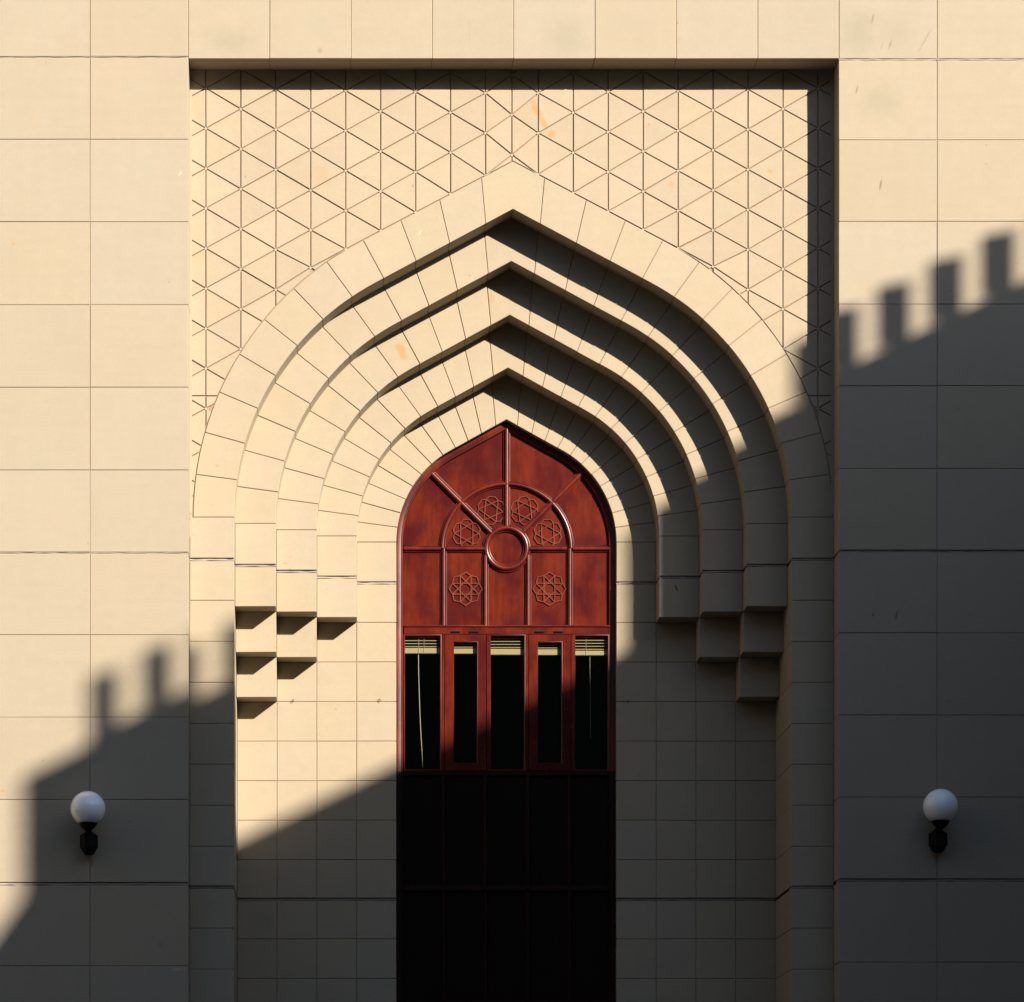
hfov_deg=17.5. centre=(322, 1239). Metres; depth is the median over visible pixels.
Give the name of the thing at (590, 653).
window blind
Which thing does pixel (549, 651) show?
window blind
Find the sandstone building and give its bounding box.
[0,0,1023,1001]
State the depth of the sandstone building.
31.31 m
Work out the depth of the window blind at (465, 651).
32.55 m
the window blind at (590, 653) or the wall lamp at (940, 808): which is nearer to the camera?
the wall lamp at (940, 808)
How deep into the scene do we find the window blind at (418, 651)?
32.55 m
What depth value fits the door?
32.54 m
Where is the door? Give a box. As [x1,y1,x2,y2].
[396,421,615,1001]
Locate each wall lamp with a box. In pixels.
[70,791,104,854]
[923,789,957,852]
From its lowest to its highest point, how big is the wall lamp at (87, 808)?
0.581 m
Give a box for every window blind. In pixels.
[405,637,439,767]
[454,644,476,653]
[491,638,523,654]
[538,645,560,655]
[575,637,606,737]
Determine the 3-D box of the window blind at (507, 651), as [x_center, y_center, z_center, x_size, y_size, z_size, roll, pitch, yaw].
[1.819,-5.908,32.564,0.365,0.303,0.036,0,0,0]

